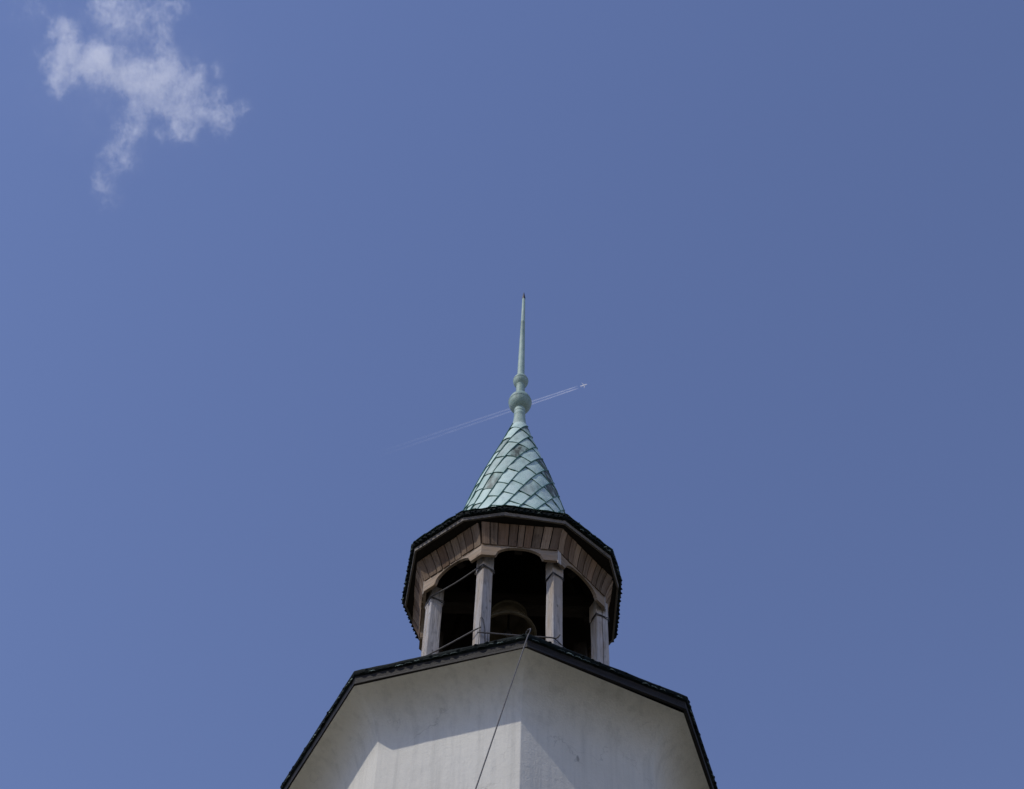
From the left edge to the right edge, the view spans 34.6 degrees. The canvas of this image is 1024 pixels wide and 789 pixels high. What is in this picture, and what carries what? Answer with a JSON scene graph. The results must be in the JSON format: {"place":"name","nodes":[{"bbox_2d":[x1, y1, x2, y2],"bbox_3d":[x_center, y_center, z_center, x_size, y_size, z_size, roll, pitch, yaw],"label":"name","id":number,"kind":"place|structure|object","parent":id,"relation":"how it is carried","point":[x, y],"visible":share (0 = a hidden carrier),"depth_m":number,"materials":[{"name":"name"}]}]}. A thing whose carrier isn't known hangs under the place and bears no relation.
{"place":"outdoors","nodes":[
{"label":"outdoors","id":0,"kind":"place"},
{"bbox_2d":[0,0,1023,788],"label":"sky","id":1,"kind":"structure","parent":0,"point":[267,267],"materials":[{"name":"blue"}]},
{"label":"ground","id":2,"kind":"structure","parent":0,"visible":0},
{"bbox_2d":[280,293,717,788],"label":"bell tower","id":3,"kind":"structure","parent":2,"relation":"on","point":[578,712],"depth_m":14.64,"materials":[{"name":"paint"}]},
{"bbox_2d":[424,564,494,607],"bbox_3d":[-0.569,2.053,17.336,0.917,0.083,0.216,-37,-65,22],"label":"wire","id":4,"kind":"object","parent":3,"relation":"attached to","point":[478,570],"visible":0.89,"depth_m":17.26,"materials":[{"name":"metal"}]},
{"bbox_2d":[475,628,530,788],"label":"cable","id":5,"kind":"object","parent":3,"relation":"hanging from","point":[502,708],"visible":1,"depth_m":12.87,"materials":[{"name":"metal"}]},
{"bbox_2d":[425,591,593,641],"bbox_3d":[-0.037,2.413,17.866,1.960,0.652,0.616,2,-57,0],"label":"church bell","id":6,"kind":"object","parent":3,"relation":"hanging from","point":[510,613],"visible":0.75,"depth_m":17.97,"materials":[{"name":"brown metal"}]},
{"bbox_2d":[545,572,563,582],"bbox_3d":[0.442,1.948,17.187,0.153,0.043,0.154,32,-62,-18],"label":"wire","id":7,"kind":"object","parent":3,"relation":"attached to","point":[549,576],"visible":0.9,"depth_m":17.16,"materials":[{"name":"black metal"}]},
{"bbox_2d":[589,613,609,624],"bbox_3d":[0.927,2.421,17.501,0.167,0.043,0.168,24,-60,-13],"label":"wire","id":8,"kind":"object","parent":3,"relation":"attached to","point":[599,615],"visible":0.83,"depth_m":17.47,"materials":[{"name":"black metal"}]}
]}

